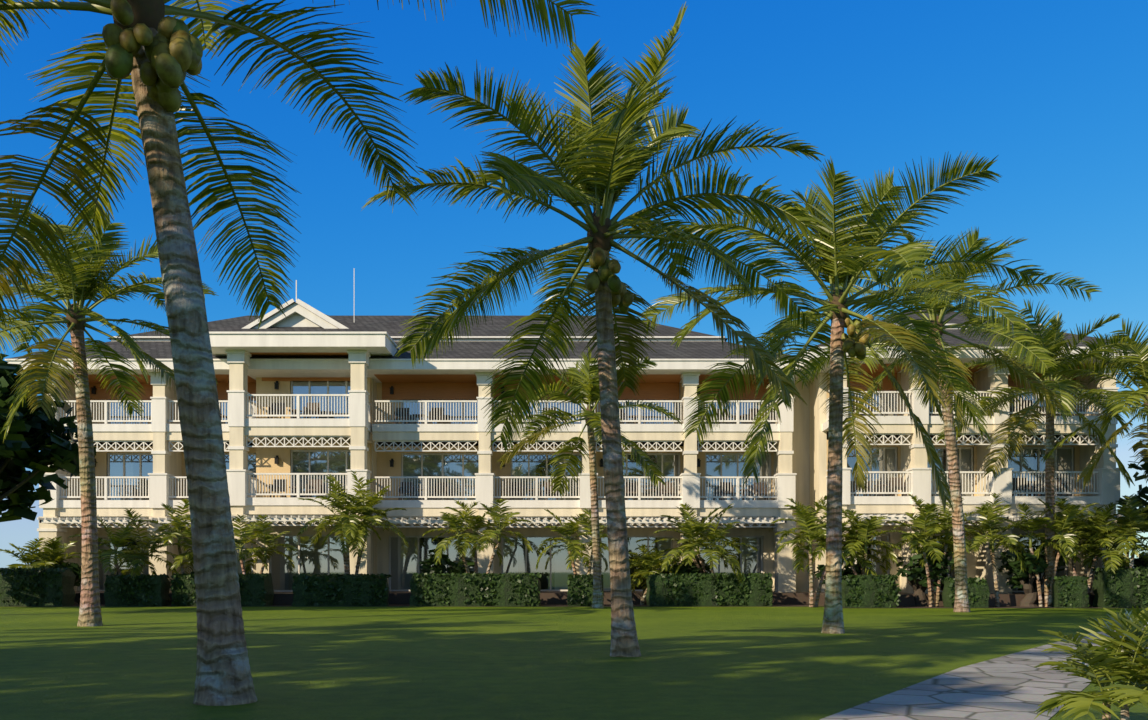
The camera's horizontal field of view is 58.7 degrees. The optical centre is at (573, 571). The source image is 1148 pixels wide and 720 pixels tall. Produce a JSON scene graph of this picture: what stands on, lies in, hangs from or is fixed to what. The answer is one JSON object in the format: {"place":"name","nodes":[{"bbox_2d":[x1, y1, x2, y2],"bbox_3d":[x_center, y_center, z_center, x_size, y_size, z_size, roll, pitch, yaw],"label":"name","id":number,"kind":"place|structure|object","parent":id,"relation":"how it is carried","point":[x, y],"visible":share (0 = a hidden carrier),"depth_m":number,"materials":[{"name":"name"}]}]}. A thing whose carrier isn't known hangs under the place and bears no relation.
{"place":"outdoors","nodes":[
{"label":"outdoors","id":0,"kind":"place"},
{"bbox_2d":[0,604,1099,607],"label":"planting bed soil","id":1,"kind":"structure","parent":0,"point":[605,605],"depth_m":38.32,"materials":[{"name":"brown soil"}]},
{"bbox_2d":[0,567,75,605],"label":"hedge","id":2,"kind":"object","parent":1,"relation":"on","point":[34,586],"visible":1,"depth_m":38.59,"materials":[{"name":"green plant"}]},
{"bbox_2d":[0,536,81,569],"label":"palm","id":3,"kind":"object","parent":1,"relation":"on","point":[43,557],"visible":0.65,"depth_m":40.06,"materials":[{"name":"green plant"}]},
{"bbox_2d":[44,561,81,604],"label":"shrub","id":4,"kind":"object","parent":1,"relation":"on","point":[75,568],"visible":0.2,"depth_m":40.16,"materials":[{"name":"green plant"}]},
{"bbox_2d":[68,508,177,579],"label":"palm","id":5,"kind":"object","parent":1,"relation":"on","point":[118,540],"visible":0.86,"depth_m":39.17,"materials":[{"name":"green plant"}]},
{"bbox_2d":[104,573,170,605],"bbox_3d":[-16.701,0.682,39.032,2.324,1.275,1.139,0,0,0],"label":"hedge","id":6,"kind":"object","parent":1,"relation":"on","point":[141,590],"visible":1,"depth_m":38.59,"materials":[{"name":"green plant"}]},
{"bbox_2d":[134,499,193,575],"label":"palm","id":7,"kind":"object","parent":1,"relation":"on","point":[179,523],"visible":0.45,"depth_m":39.14,"materials":[{"name":"green plant"}]},
{"bbox_2d":[169,572,273,605],"bbox_3d":[-13.460,0.651,39.040,3.727,1.337,1.149,0,0,0],"label":"hedge","id":8,"kind":"object","parent":1,"relation":"on","point":[256,589],"visible":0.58,"depth_m":38.61,"materials":[{"name":"green plant"}]},
{"bbox_2d":[232,514,296,574],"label":"palm","id":9,"kind":"object","parent":1,"relation":"on","point":[245,533],"visible":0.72,"depth_m":39.55,"materials":[{"name":"green plant"}]},
{"bbox_2d":[291,573,391,605],"bbox_3d":[-8.865,0.685,39.042,3.729,1.316,1.161,0,0,0],"label":"hedge","id":10,"kind":"object","parent":1,"relation":"on","point":[360,589],"visible":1,"depth_m":38.58,"materials":[{"name":"green plant"}]},
{"bbox_2d":[297,470,407,573],"bbox_3d":[-8.461,-1.234,39.348,4.271,5.282,4.021,0,0,0],"label":"palm","id":11,"kind":"object","parent":1,"relation":"on","point":[357,532],"visible":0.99,"depth_m":38.85,"materials":[{"name":"green plant"}]},
{"bbox_2d":[419,547,474,574],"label":"shrub","id":12,"kind":"object","parent":1,"relation":"on","point":[453,567],"visible":0.4,"depth_m":40.31,"materials":[{"name":"green plant"}]},
{"bbox_2d":[409,572,541,605],"bbox_3d":[-3.718,0.663,39.038,4.998,1.334,1.160,0,0,0],"label":"hedge","id":13,"kind":"object","parent":1,"relation":"on","point":[479,589],"visible":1,"depth_m":38.60,"materials":[{"name":"green plant"}]},
{"bbox_2d":[422,499,533,573],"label":"palm","id":14,"kind":"object","parent":1,"relation":"on","point":[467,538],"visible":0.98,"depth_m":39.35,"materials":[{"name":"green plant"}]},
{"bbox_2d":[536,508,607,574],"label":"palm","id":15,"kind":"object","parent":1,"relation":"on","point":[576,549],"visible":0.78,"depth_m":39.16,"materials":[{"name":"green plant"}]},
{"bbox_2d":[567,574,603,605],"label":"hedge","id":16,"kind":"object","parent":1,"relation":"on","point":[580,591],"visible":0.77,"depth_m":38.61,"materials":[{"name":"green plant"}]},
{"bbox_2d":[629,544,680,604],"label":"palm","id":17,"kind":"object","parent":1,"relation":"on","point":[649,560],"visible":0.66,"depth_m":40.03,"materials":[{"name":"green plant"}]},
{"bbox_2d":[667,551,710,574],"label":"shrub","id":18,"kind":"object","parent":1,"relation":"on","point":[688,568],"visible":0.38,"depth_m":39.90,"materials":[{"name":"green plant"}]},
{"bbox_2d":[652,502,757,583],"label":"palm","id":19,"kind":"object","parent":1,"relation":"on","point":[689,528],"visible":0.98,"depth_m":38.99,"materials":[{"name":"green plant"}]},
{"bbox_2d":[646,572,772,605],"bbox_3d":[5.164,0.665,39.039,4.794,1.340,1.159,0,0,0],"label":"hedge","id":20,"kind":"object","parent":1,"relation":"on","point":[702,589],"visible":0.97,"depth_m":38.59,"materials":[{"name":"green plant"}]},
{"bbox_2d":[813,561,860,590],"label":"shrub","id":21,"kind":"object","parent":1,"relation":"on","point":[847,571],"visible":0.14,"depth_m":38.80,"materials":[{"name":"green plant"}]},
{"bbox_2d":[821,508,909,575],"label":"palm","id":22,"kind":"object","parent":1,"relation":"on","point":[865,526],"visible":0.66,"depth_m":37.68,"materials":[{"name":"green plant"}]},
{"bbox_2d":[842,573,900,607],"bbox_3d":[10.788,0.683,37.332,2.104,1.274,1.143,0,0,0],"label":"hedge","id":23,"kind":"object","parent":1,"relation":"on","point":[870,591],"visible":0.98,"depth_m":36.89,"materials":[{"name":"green plant"}]},
{"bbox_2d":[896,543,953,605],"bbox_3d":[13.121,0.204,38.259,2.259,2.911,1.923,0,0,0],"label":"shrub","id":24,"kind":"object","parent":1,"relation":"on","point":[919,585],"visible":0.69,"depth_m":37.93,"materials":[{"name":"green plant"}]},
{"bbox_2d":[883,493,988,606],"bbox_3d":[13.495,-0.789,37.950,3.766,4.390,3.179,0,0,0],"label":"palm","id":25,"kind":"object","parent":1,"relation":"on","point":[928,531],"visible":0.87,"depth_m":37.52,"materials":[{"name":"green plant"}]},
{"bbox_2d":[942,577,989,607],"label":"hedge","id":26,"kind":"object","parent":1,"relation":"on","point":[978,592],"visible":0.66,"depth_m":36.88,"materials":[{"name":"green plant"}]},
{"bbox_2d":[951,493,1041,606],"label":"palm","id":27,"kind":"object","parent":1,"relation":"on","point":[991,527],"visible":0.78,"depth_m":37.77,"materials":[{"name":"green plant"}]},
{"bbox_2d":[995,545,1065,606],"bbox_3d":[17.070,0.280,38.367,2.615,2.676,2.102,0,0,-40],"label":"shrub","id":28,"kind":"object","parent":1,"relation":"on","point":[1018,581],"visible":0.82,"depth_m":38.20,"materials":[{"name":"green plant"}]},
{"bbox_2d":[994,498,1103,606],"bbox_3d":[17.271,-0.663,37.828,2.925,4.136,3.569,0,0,-25],"label":"palm","id":29,"kind":"object","parent":1,"relation":"on","point":[1038,520],"visible":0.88,"depth_m":37.48,"materials":[{"name":"green plant"}]},
{"bbox_2d":[1047,575,1089,607],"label":"hedge","id":30,"kind":"object","parent":1,"relation":"on","point":[1070,592],"visible":1,"depth_m":36.88,"materials":[{"name":"green plant"}]},
{"bbox_2d":[1034,498,1129,597],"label":"palm","id":31,"kind":"object","parent":1,"relation":"on","point":[1084,533],"visible":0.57,"depth_m":38.06,"materials":[{"name":"green plant"}]},
{"bbox_2d":[1069,495,1147,572],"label":"palm","id":32,"kind":"object","parent":1,"relation":"on","point":[1124,536],"visible":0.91,"depth_m":37.21,"materials":[{"name":"green plant"}]},
{"bbox_2d":[1092,567,1147,607],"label":"hedge","id":33,"kind":"object","parent":1,"relation":"on","point":[1121,587],"visible":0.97,"depth_m":36.90,"materials":[{"name":"green plant"}]},
{"bbox_2d":[1106,553,1147,567],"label":"shrub","id":34,"kind":"object","parent":1,"relation":"on","point":[1138,562],"visible":0.07,"depth_m":38.74,"materials":[{"name":"green plant"}]},
{"bbox_2d":[0,605,1147,719],"bbox_3d":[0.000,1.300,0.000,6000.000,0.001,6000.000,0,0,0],"label":"lawn ground","id":35,"kind":"structure","parent":0,"point":[500,663],"depth_m":14.98,"materials":[{"name":"green plant"}]},
{"bbox_2d":[0,353,97,521],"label":"tree","id":36,"kind":"object","parent":35,"relation":"on","point":[29,436],"visible":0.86,"depth_m":30.77,"materials":[{"name":"green plant"}]},
{"bbox_2d":[0,191,218,626],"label":"palm","id":37,"kind":"object","parent":35,"relation":"on","point":[89,280],"visible":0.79,"depth_m":24.70,"materials":[{"name":"green plant"}]},
{"bbox_2d":[0,0,597,705],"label":"palm","id":38,"kind":"object","parent":35,"relation":"on","point":[154,48],"visible":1,"depth_m":11.47,"materials":[{"name":"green plant"}]},
{"bbox_2d":[5,268,1137,605],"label":"hotel building","id":39,"kind":"structure","parent":35,"relation":"on","point":[311,398],"depth_m":42.88,"materials":[{"name":"white paint"}]},
{"bbox_2d":[496,347,681,607],"bbox_3d":[0.433,-3.177,36.635,6.142,9.270,6.319,0,0,21],"label":"palm","id":40,"kind":"object","parent":35,"relation":"on","point":[587,392],"visible":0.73,"depth_m":36.54,"materials":[{"name":"green plant"}]},
{"bbox_2d":[361,2,824,656],"bbox_3d":[0.511,-3.254,15.971,7.445,9.459,7.392,0,0,0],"label":"palm","id":41,"kind":"object","parent":35,"relation":"on","point":[605,164],"visible":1,"depth_m":15.75,"materials":[{"name":"green plant"}]},
{"bbox_2d":[771,495,870,606],"bbox_3d":[9.029,-0.714,37.503,3.498,4.248,3.660,0,0,0],"label":"palm","id":42,"kind":"object","parent":35,"relation":"on","point":[808,519],"visible":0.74,"depth_m":37.47,"materials":[{"name":"green plant"}]},
{"bbox_2d":[633,151,1045,633],"bbox_3d":[5.579,-3.525,21.680,8.772,9.962,8.746,0,0,0],"label":"palm","id":43,"kind":"object","parent":35,"relation":"on","point":[846,260],"visible":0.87,"depth_m":21.55,"materials":[{"name":"green plant"}]},
{"bbox_2d":[795,225,1100,611],"bbox_3d":[11.611,-4.643,32.457,8.666,12.213,8.578,0,0,0],"label":"palm","id":44,"kind":"object","parent":35,"relation":"on","point":[975,324],"visible":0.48,"depth_m":31.92,"materials":[{"name":"green plant"}]},
{"bbox_2d":[935,299,1147,606],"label":"palm","id":45,"kind":"object","parent":35,"relation":"on","point":[1052,335],"visible":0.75,"depth_m":36.85,"materials":[{"name":"green plant"}]},
{"bbox_2d":[1034,606,1147,719],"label":"shrub","id":46,"kind":"object","parent":35,"relation":"on","point":[1112,660],"visible":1,"depth_m":7.80,"materials":[{"name":"green plant"}]},
{"bbox_2d":[1039,318,1147,489],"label":"palm","id":47,"kind":"object","parent":35,"relation":"on","point":[1140,366],"visible":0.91,"depth_m":35.91,"materials":[{"name":"green plant"}]},
{"bbox_2d":[1116,440,1147,531],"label":"tree","id":48,"kind":"object","parent":35,"relation":"on","point":[1142,492],"visible":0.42,"depth_m":39.41,"materials":[{"name":"green plant"}]},
{"bbox_2d":[0,0,1147,567],"label":"sky","id":49,"kind":"structure","parent":0,"point":[1056,91],"materials":[{"name":"blue"}]},
{"bbox_2d":[820,622,1147,719],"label":"stone path","id":50,"kind":"structure","parent":0,"point":[1016,686],"depth_m":10.95,"materials":[{"name":"grey stone"}]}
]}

